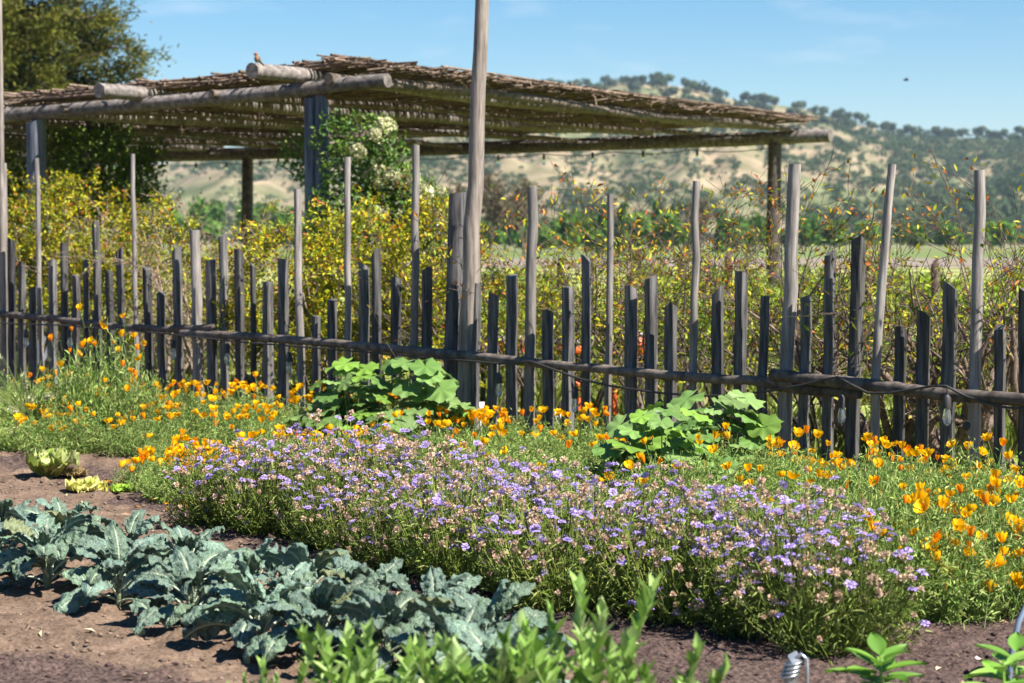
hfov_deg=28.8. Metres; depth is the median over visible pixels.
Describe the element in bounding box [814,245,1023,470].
pomegranate shrub
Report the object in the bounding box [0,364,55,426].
poppy plant
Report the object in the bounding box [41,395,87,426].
poppy plant
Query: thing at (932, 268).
vineyard post
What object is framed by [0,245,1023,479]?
ground
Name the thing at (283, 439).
pincushion flower
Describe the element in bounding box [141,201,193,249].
valley tree
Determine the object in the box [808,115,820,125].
oak tree
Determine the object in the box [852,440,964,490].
poppy plant
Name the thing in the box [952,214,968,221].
oak tree
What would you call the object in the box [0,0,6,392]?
pole
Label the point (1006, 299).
grapevine
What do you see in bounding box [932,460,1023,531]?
poppy plant
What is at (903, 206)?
oak tree
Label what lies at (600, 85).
oak tree
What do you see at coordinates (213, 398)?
poppy plant
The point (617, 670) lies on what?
bean plant
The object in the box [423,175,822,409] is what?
pomegranate shrub
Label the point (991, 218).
oak tree
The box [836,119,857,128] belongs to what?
oak tree
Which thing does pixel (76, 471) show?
lettuce
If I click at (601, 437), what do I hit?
poppy plant
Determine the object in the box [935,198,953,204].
oak tree
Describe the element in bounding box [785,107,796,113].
oak tree
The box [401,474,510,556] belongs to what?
pincushion flower
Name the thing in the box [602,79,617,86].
oak tree
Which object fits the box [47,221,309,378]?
pomegranate shrub
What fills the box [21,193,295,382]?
pomegranate shrub
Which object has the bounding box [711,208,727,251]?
valley tree
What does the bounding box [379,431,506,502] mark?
pincushion flower
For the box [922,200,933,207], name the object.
oak tree
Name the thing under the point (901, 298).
grapevine
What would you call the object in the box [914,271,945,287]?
grapevine
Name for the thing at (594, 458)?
poppy plant
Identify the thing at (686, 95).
oak tree
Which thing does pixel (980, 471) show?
poppy plant
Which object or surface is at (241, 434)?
poppy plant
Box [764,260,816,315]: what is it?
grapevine
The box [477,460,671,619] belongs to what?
pincushion flower
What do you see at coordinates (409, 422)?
mallow plant
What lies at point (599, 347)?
grapevine
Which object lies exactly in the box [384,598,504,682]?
kale plant
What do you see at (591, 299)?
grapevine
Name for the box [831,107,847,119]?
oak tree
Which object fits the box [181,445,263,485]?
poppy plant
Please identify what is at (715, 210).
oak tree
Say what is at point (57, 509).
kale plant
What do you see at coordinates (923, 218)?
oak tree
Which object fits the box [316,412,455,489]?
pincushion flower
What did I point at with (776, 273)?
trellis wire
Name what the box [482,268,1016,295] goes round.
trellis wire
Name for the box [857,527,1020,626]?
poppy plant
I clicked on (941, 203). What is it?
oak tree
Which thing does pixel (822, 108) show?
oak tree
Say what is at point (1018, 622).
hoop
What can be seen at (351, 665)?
bean plant
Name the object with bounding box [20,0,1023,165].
sky
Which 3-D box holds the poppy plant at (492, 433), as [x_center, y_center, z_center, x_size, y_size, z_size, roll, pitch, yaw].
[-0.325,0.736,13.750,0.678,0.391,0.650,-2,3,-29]
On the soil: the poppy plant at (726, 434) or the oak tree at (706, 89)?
the poppy plant at (726, 434)
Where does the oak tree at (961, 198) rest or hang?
on the hills
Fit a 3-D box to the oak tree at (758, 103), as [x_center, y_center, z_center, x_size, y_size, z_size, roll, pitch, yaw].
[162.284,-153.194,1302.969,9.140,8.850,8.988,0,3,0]
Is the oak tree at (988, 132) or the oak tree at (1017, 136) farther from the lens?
the oak tree at (988, 132)
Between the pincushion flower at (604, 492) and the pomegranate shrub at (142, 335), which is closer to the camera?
the pincushion flower at (604, 492)
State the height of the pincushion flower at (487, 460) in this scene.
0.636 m
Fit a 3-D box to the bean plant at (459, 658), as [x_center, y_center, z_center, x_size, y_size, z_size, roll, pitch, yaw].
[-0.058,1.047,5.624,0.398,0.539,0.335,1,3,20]
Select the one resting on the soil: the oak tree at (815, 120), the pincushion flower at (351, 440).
the pincushion flower at (351, 440)
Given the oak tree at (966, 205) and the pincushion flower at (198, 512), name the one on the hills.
the oak tree at (966, 205)
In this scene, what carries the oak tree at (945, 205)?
on the hills
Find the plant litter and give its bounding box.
[8,480,1013,682]
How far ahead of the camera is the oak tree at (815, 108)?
1326.37 m
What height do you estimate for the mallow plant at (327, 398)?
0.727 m
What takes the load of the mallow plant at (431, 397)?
on the soil
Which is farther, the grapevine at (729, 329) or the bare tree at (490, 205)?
the bare tree at (490, 205)
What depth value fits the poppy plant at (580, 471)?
11.97 m
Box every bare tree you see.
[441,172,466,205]
[481,161,526,256]
[484,167,546,255]
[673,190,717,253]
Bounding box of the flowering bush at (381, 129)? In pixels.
[275,107,448,354]
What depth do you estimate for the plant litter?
7.75 m
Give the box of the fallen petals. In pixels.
[103,480,186,509]
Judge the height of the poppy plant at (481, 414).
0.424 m
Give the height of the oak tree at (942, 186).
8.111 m
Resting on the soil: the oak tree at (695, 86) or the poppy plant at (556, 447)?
the poppy plant at (556, 447)
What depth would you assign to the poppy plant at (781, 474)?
10.80 m
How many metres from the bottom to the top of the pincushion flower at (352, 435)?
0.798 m
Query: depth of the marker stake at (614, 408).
16.23 m
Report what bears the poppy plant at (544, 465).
on the soil
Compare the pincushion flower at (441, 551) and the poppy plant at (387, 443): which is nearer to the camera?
the pincushion flower at (441, 551)
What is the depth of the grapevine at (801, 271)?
38.20 m
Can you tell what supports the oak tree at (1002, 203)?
on the hills
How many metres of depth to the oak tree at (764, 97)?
1329.20 m
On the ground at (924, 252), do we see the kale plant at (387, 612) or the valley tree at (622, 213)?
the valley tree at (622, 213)
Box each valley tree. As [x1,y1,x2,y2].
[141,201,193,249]
[181,195,225,246]
[231,198,268,241]
[269,201,304,248]
[480,218,491,243]
[486,219,524,249]
[514,223,560,253]
[548,211,583,252]
[572,207,602,252]
[593,204,615,252]
[614,202,628,251]
[623,209,658,250]
[646,199,662,251]
[651,207,689,252]
[684,202,699,248]
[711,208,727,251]
[718,212,758,252]
[745,210,766,250]
[780,213,821,249]
[816,217,849,249]
[853,219,881,246]
[894,219,927,249]
[930,219,967,246]
[984,219,1022,249]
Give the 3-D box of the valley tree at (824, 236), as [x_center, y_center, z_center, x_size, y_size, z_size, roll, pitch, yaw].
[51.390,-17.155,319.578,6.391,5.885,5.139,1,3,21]
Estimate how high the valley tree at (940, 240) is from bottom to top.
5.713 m
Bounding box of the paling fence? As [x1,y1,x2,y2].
[0,145,1023,486]
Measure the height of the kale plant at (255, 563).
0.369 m
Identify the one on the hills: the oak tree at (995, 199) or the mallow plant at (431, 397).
the oak tree at (995, 199)
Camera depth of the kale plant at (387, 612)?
7.15 m
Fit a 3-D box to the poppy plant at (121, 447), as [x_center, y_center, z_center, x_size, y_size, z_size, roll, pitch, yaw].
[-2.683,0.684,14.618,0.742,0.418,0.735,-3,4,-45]
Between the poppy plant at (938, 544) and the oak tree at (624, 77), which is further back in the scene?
the oak tree at (624, 77)
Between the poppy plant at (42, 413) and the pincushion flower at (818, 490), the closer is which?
the pincushion flower at (818, 490)
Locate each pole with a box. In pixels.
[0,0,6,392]
[457,0,488,436]
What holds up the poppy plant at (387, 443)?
on the soil
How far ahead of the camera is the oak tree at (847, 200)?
811.75 m
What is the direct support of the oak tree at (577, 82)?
on the hills
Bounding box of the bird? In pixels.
[253,52,264,65]
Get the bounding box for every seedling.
[825,632,926,682]
[963,632,1023,681]
[964,651,1023,682]
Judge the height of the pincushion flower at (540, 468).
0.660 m
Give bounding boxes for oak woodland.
[139,78,1023,244]
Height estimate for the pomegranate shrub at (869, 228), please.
2.343 m
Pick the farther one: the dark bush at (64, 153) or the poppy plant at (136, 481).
the dark bush at (64, 153)
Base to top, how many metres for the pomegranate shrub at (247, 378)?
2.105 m
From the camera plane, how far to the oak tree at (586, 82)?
1335.45 m
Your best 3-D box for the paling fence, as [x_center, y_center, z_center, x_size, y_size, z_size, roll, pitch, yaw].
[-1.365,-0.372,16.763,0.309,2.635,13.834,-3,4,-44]
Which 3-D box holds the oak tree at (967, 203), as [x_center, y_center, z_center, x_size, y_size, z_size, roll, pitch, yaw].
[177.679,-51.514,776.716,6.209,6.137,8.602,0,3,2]
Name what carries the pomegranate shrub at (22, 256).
on the ground at (924, 252)
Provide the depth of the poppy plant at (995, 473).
8.96 m
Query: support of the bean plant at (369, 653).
on the soil
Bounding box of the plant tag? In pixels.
[479,402,483,436]
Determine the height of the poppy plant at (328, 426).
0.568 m
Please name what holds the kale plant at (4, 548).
on the soil
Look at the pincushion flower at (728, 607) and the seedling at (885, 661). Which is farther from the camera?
the pincushion flower at (728, 607)
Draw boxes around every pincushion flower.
[158,432,281,529]
[200,429,320,509]
[208,431,339,537]
[265,455,385,550]
[269,408,408,475]
[269,438,382,514]
[279,424,428,526]
[293,466,414,558]
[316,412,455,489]
[331,468,469,577]
[341,420,512,529]
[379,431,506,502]
[380,455,561,594]
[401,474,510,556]
[425,444,560,504]
[428,455,569,557]
[454,471,604,601]
[473,449,603,519]
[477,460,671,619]
[496,455,663,569]
[557,476,656,518]
[566,487,709,599]
[568,450,741,560]
[575,474,759,627]
[633,477,817,617]
[643,476,805,557]
[675,509,840,639]
[678,475,893,626]
[722,466,900,603]
[722,502,936,666]
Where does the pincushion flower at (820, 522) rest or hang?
on the soil
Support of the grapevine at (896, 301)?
on the ground at (924, 252)
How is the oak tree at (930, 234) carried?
on the hills
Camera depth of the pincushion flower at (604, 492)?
9.66 m
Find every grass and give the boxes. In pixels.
[0,332,1017,468]
[0,354,113,425]
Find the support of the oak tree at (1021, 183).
on the hills
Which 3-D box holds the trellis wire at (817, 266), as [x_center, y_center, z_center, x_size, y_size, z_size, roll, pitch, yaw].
[6.687,-1.135,34.544,16.000,0.358,0.008,-1,3,-22]
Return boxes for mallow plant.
[284,357,396,439]
[343,415,431,448]
[355,357,477,441]
[591,401,738,490]
[647,388,795,472]
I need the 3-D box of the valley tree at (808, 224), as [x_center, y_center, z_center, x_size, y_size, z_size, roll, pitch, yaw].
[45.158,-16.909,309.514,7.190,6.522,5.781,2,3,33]
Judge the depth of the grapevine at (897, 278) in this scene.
38.74 m
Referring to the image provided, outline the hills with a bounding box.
[10,82,1023,244]
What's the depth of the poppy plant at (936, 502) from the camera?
9.42 m
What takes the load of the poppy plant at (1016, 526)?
on the soil
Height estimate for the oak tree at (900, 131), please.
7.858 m
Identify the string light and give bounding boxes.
[0,322,1023,429]
[181,147,771,172]
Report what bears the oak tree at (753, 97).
on the hills
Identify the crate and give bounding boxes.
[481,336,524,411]
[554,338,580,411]
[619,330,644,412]
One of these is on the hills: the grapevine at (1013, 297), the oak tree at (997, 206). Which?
the oak tree at (997, 206)
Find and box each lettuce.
[25,445,79,479]
[61,464,87,476]
[65,475,107,492]
[109,482,137,492]
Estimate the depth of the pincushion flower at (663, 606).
8.21 m
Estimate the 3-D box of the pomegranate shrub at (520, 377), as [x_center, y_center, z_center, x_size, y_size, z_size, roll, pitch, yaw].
[0.595,-0.359,16.581,3.007,2.343,2.885,1,3,11]
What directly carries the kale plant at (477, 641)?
on the soil
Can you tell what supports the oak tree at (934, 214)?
on the hills
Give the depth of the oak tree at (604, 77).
1342.38 m
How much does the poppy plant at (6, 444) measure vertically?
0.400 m
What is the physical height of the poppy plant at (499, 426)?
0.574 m
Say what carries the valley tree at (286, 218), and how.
on the ground at (924, 252)
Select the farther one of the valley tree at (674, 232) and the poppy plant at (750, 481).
the valley tree at (674, 232)
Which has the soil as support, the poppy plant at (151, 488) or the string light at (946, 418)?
the poppy plant at (151, 488)
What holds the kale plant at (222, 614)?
on the soil
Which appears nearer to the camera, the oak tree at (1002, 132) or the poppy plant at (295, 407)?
the poppy plant at (295, 407)
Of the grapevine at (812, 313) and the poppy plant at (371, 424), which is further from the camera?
the grapevine at (812, 313)
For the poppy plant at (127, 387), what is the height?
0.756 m
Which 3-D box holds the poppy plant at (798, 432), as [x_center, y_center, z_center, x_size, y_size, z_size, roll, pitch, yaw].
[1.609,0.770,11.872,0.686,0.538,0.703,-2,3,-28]
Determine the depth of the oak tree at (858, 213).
744.57 m
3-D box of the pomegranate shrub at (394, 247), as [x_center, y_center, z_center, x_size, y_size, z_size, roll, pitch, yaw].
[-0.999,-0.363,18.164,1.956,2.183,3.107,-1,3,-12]
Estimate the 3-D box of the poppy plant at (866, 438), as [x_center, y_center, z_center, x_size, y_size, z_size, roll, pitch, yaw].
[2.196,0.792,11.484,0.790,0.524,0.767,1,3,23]
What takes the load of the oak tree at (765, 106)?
on the hills
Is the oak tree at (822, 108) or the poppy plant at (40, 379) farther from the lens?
the oak tree at (822, 108)
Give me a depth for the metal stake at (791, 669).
6.65 m
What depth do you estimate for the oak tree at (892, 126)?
1330.82 m
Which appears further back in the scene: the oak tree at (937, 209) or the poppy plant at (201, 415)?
the oak tree at (937, 209)
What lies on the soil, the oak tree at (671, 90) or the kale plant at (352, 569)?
the kale plant at (352, 569)
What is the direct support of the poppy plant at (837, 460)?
on the soil
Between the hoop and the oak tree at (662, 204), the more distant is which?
the oak tree at (662, 204)
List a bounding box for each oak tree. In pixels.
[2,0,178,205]
[566,79,581,85]
[579,201,596,209]
[581,78,590,85]
[594,82,608,88]
[599,75,610,81]
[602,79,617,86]
[619,75,630,83]
[626,76,639,81]
[627,81,640,91]
[638,75,647,84]
[647,76,663,86]
[648,201,665,209]
[649,72,663,78]
[658,86,678,96]
[659,74,675,86]
[679,93,696,100]
[681,78,691,86]
[682,86,691,94]
[687,80,707,92]
[691,95,711,102]
[699,85,711,94]
[699,231,709,240]
[707,206,728,219]
[711,95,726,103]
[712,87,728,97]
[733,99,746,106]
[739,91,751,100]
[749,93,757,101]
[753,100,765,108]
[754,93,772,102]
[759,103,773,110]
[769,96,779,106]
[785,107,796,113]
[791,101,801,109]
[795,110,807,114]
[797,101,806,109]
[801,214,816,220]
[805,203,819,214]
[807,105,818,112]
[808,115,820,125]
[819,106,828,113]
[819,114,829,125]
[830,213,848,221]
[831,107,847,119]
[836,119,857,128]
[841,112,852,119]
[842,199,860,207]
[846,218,859,227]
[847,209,867,217]
[852,112,869,124]
[866,121,878,128]
[874,212,894,220]
[879,121,888,129]
[883,121,896,130]
[892,208,903,220]
[894,185,905,196]
[895,128,904,135]
[895,204,910,210]
[896,217,914,224]
[902,210,915,217]
[903,124,921,136]
[911,203,925,208]
[913,188,932,199]
[914,216,931,223]
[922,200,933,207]
[923,212,939,221]
[923,228,933,242]
[926,221,944,228]
[928,187,942,192]
[931,126,949,139]
[931,194,946,201]
[931,205,940,213]
[933,200,950,205]
[934,183,946,193]
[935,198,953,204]
[936,213,955,218]
[938,203,954,209]
[939,207,954,214]
[939,216,952,222]
[947,128,954,139]
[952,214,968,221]
[954,192,970,203]
[956,128,969,138]
[958,225,971,231]
[959,202,973,207]
[961,207,973,215]
[962,204,972,212]
[968,218,987,226]
[972,126,987,136]
[985,129,995,138]
[985,184,992,192]
[985,190,995,196]
[986,201,1008,206]
[986,210,1004,219]
[986,217,997,221]
[990,196,1001,201]
[991,129,1008,137]
[994,204,1001,209]
[995,179,1007,190]
[1000,187,1015,195]
[1000,199,1020,205]
[1000,205,1022,212]
[1001,197,1019,201]
[1003,190,1018,198]
[1003,210,1021,216]
[1007,132,1020,140]
[1008,219,1021,227]
[1010,203,1020,207]
[1010,214,1023,222]
[1013,125,1023,138]
[1018,179,1023,186]
[1018,233,1023,244]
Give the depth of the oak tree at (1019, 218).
717.42 m
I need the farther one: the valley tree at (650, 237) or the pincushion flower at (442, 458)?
the valley tree at (650, 237)
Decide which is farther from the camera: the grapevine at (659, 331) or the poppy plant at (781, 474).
the grapevine at (659, 331)
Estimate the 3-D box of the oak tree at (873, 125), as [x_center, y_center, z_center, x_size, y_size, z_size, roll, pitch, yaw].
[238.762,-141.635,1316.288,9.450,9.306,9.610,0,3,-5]
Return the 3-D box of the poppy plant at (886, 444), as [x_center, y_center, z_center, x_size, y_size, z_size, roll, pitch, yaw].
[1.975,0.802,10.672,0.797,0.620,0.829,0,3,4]
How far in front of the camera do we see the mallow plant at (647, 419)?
11.92 m
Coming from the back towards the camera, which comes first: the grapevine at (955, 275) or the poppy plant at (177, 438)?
the grapevine at (955, 275)
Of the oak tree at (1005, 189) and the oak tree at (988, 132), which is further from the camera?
the oak tree at (988, 132)
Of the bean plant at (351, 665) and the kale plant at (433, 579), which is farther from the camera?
the kale plant at (433, 579)
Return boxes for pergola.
[3,53,832,378]
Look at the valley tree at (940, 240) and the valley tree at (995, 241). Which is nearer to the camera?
the valley tree at (995, 241)
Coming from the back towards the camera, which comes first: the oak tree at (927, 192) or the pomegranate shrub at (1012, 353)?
the oak tree at (927, 192)
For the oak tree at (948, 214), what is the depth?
738.32 m
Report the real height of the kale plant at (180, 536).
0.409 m
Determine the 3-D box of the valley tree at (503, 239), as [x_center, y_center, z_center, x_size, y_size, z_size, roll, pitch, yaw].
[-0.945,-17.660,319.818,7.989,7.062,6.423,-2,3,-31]
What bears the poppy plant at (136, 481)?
on the soil
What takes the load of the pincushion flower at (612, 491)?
on the soil
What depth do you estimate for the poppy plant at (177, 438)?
13.70 m
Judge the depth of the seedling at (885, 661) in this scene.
6.39 m
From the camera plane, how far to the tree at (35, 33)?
51.36 m
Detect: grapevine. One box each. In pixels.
[481,290,524,367]
[483,262,510,292]
[486,263,525,283]
[491,278,504,304]
[504,271,561,334]
[525,272,578,329]
[536,266,555,283]
[554,285,617,346]
[559,295,643,363]
[601,277,644,326]
[640,264,690,336]
[643,292,700,347]
[657,286,724,367]
[698,268,772,335]
[698,272,733,298]
[705,294,759,352]
[723,281,783,362]
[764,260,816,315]
[798,267,837,293]
[799,288,836,351]
[810,264,876,332]
[813,277,910,362]
[872,263,916,306]
[892,281,914,330]
[893,266,986,342]
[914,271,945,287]
[918,292,969,354]
[952,270,988,286]
[963,282,1014,340]
[967,267,1020,293]
[983,288,1016,339]
[1005,292,1018,331]
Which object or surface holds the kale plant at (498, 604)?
on the soil
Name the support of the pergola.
on the ground at (924, 252)
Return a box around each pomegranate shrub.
[7,166,176,363]
[7,171,184,361]
[8,192,90,366]
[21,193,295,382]
[44,196,290,369]
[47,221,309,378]
[64,177,306,379]
[130,194,395,384]
[156,188,438,383]
[211,216,389,395]
[291,158,663,418]
[291,183,494,404]
[355,236,581,392]
[367,156,764,420]
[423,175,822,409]
[518,163,735,411]
[568,166,819,418]
[581,148,950,427]
[591,172,940,447]
[688,209,1015,461]
[784,145,1023,470]
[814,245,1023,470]
[890,220,1023,474]
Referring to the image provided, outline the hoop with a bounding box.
[1007,605,1023,680]
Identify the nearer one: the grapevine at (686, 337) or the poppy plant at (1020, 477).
the poppy plant at (1020, 477)
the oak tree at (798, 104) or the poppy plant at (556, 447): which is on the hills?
the oak tree at (798, 104)
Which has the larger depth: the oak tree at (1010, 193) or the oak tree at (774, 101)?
the oak tree at (774, 101)
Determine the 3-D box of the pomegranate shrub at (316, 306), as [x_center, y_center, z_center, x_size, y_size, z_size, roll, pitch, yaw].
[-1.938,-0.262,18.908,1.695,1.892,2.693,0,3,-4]
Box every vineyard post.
[556,257,563,337]
[590,254,595,294]
[630,267,639,366]
[704,256,709,286]
[725,250,731,292]
[794,307,798,368]
[865,257,872,303]
[930,258,939,303]
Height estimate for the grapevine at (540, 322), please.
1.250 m
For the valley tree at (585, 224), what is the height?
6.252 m
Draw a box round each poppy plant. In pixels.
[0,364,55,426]
[0,403,61,451]
[2,408,100,453]
[10,401,115,455]
[29,303,169,447]
[34,370,97,419]
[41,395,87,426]
[89,360,195,448]
[95,374,181,419]
[98,405,196,457]
[105,446,182,487]
[113,394,223,445]
[122,428,222,471]
[125,450,234,496]
[130,439,227,504]
[162,379,210,422]
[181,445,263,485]
[183,371,290,440]
[187,400,296,458]
[206,383,275,423]
[236,424,324,466]
[247,380,357,444]
[277,429,371,457]
[278,394,334,431]
[292,424,389,477]
[340,421,418,447]
[342,432,429,460]
[351,393,408,426]
[376,410,476,467]
[414,405,480,447]
[429,419,509,461]
[449,422,556,482]
[460,436,547,479]
[468,405,550,454]
[488,428,600,472]
[526,402,630,463]
[526,462,616,499]
[533,439,652,498]
[570,448,668,482]
[595,433,651,464]
[603,444,734,524]
[622,429,755,502]
[659,422,788,497]
[713,479,816,525]
[714,463,853,523]
[726,425,843,507]
[737,439,823,487]
[805,451,886,489]
[810,457,934,561]
[812,435,947,528]
[825,432,951,508]
[846,488,1021,628]
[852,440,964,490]
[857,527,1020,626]
[867,525,978,571]
[881,471,1019,540]
[888,432,1022,501]
[889,510,1023,627]
[891,484,1023,567]
[899,482,1006,521]
[927,465,1016,492]
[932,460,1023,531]
[941,478,1023,593]
[945,468,1023,553]
[947,437,1023,504]
[990,475,1023,509]
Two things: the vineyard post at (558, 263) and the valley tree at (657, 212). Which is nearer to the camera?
the vineyard post at (558, 263)
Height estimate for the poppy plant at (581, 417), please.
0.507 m
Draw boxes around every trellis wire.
[482,265,1007,289]
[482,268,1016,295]
[483,275,1019,309]
[484,271,1023,302]
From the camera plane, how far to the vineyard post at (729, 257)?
29.94 m
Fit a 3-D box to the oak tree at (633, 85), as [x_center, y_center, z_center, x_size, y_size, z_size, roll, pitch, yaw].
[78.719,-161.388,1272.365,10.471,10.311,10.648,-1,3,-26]
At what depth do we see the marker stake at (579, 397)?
16.63 m
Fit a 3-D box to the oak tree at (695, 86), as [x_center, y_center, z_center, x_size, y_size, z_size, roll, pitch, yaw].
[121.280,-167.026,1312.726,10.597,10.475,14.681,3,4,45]
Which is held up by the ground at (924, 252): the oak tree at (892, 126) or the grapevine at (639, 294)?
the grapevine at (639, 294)
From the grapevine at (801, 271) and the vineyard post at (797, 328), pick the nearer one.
the vineyard post at (797, 328)
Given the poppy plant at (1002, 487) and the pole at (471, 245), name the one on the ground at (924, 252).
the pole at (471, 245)
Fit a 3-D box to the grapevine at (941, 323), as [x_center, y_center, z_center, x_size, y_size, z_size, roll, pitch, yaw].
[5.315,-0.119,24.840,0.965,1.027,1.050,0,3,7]
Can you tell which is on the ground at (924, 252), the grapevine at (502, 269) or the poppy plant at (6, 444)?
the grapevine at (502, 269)
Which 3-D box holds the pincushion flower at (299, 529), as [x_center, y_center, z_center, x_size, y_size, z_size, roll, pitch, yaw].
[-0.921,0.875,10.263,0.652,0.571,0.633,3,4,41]
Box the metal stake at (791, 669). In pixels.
[781,651,808,682]
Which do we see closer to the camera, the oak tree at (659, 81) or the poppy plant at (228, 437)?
the poppy plant at (228, 437)
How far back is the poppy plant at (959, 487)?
9.11 m
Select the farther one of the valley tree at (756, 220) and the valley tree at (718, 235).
the valley tree at (756, 220)
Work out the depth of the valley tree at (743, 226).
254.14 m
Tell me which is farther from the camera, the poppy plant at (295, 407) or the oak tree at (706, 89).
the oak tree at (706, 89)
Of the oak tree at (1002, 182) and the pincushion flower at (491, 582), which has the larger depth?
the oak tree at (1002, 182)
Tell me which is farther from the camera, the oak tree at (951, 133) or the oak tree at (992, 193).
the oak tree at (951, 133)
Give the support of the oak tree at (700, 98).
on the hills
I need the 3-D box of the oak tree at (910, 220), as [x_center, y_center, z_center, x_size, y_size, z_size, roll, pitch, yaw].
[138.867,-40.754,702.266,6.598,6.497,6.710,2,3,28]
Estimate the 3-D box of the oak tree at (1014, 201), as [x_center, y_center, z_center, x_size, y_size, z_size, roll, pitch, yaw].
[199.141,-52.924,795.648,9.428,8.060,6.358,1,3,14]
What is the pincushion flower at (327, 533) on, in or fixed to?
on the soil
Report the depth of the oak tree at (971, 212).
740.10 m
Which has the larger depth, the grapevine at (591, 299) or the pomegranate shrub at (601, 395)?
the grapevine at (591, 299)
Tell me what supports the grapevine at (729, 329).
on the ground at (924, 252)
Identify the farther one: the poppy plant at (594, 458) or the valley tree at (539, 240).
the valley tree at (539, 240)
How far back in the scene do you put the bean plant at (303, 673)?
5.91 m
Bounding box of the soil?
[0,446,1023,682]
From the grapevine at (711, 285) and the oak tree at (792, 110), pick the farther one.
the oak tree at (792, 110)
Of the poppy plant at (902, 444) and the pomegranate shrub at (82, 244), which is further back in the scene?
the pomegranate shrub at (82, 244)
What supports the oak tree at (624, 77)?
on the hills
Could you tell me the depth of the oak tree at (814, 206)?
786.68 m
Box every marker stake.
[576,379,580,413]
[611,388,617,414]
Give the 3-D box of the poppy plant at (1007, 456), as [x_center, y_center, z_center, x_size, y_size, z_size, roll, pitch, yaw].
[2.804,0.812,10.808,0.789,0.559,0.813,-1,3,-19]
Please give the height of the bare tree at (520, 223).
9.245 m
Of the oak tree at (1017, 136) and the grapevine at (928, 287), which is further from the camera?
the oak tree at (1017, 136)
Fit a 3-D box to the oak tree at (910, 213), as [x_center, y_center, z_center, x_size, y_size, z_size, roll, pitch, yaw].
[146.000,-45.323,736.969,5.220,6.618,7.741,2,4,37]
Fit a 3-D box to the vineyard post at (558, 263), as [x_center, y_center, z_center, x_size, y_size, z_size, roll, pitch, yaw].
[0.751,-0.570,30.987,0.113,1.516,0.103,-3,6,-31]
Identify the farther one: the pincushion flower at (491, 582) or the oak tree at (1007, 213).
the oak tree at (1007, 213)
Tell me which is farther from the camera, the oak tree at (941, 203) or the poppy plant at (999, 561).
the oak tree at (941, 203)
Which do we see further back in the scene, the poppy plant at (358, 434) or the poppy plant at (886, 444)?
the poppy plant at (358, 434)
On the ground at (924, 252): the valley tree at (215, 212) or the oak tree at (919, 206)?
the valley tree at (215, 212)
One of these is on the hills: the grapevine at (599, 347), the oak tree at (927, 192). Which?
the oak tree at (927, 192)
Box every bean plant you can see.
[226,655,310,682]
[293,617,424,682]
[352,632,442,682]
[405,622,515,682]
[433,624,559,682]
[516,570,662,682]
[603,629,729,682]
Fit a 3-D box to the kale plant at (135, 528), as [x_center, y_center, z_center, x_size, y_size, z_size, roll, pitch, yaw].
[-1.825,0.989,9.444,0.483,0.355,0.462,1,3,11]
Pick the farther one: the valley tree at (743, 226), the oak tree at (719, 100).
the oak tree at (719, 100)
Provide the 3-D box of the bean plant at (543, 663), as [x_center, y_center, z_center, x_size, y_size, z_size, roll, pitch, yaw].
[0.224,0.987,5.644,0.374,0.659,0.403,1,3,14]
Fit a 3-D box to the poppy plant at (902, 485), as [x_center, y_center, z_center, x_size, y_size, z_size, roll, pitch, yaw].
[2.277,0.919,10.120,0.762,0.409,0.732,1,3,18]
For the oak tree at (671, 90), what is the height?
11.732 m
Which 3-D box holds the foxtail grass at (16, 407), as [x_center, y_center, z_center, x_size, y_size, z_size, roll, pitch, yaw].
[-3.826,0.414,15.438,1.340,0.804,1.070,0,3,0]
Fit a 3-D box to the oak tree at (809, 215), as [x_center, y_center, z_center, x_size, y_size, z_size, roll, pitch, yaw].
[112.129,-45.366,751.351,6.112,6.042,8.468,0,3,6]
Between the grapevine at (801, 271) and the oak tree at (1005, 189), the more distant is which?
the oak tree at (1005, 189)
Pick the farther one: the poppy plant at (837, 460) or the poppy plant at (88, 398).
the poppy plant at (88, 398)
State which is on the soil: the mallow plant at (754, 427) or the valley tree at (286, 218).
the mallow plant at (754, 427)
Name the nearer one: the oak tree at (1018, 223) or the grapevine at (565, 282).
the grapevine at (565, 282)
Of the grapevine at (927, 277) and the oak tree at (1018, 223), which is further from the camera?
the oak tree at (1018, 223)
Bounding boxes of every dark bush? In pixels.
[4,133,26,221]
[24,119,172,351]
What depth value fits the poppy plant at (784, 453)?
12.76 m
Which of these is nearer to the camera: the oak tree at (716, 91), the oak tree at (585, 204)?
the oak tree at (585, 204)
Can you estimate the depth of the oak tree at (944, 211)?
760.18 m
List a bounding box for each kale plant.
[0,498,36,546]
[0,507,106,590]
[0,518,19,570]
[9,497,104,553]
[53,520,176,614]
[79,509,171,571]
[122,545,242,636]
[125,515,224,599]
[181,551,318,647]
[197,538,278,603]
[233,542,373,624]
[242,572,380,665]
[299,588,457,678]
[319,554,416,623]
[374,566,481,642]
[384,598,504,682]
[423,578,565,657]
[434,619,575,682]
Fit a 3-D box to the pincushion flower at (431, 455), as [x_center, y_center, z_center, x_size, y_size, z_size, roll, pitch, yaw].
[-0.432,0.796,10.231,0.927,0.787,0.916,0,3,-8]
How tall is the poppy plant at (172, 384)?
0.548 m
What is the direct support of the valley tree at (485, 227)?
on the ground at (924, 252)
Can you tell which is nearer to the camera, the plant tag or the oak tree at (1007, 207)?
the plant tag
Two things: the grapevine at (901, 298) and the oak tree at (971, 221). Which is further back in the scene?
the oak tree at (971, 221)

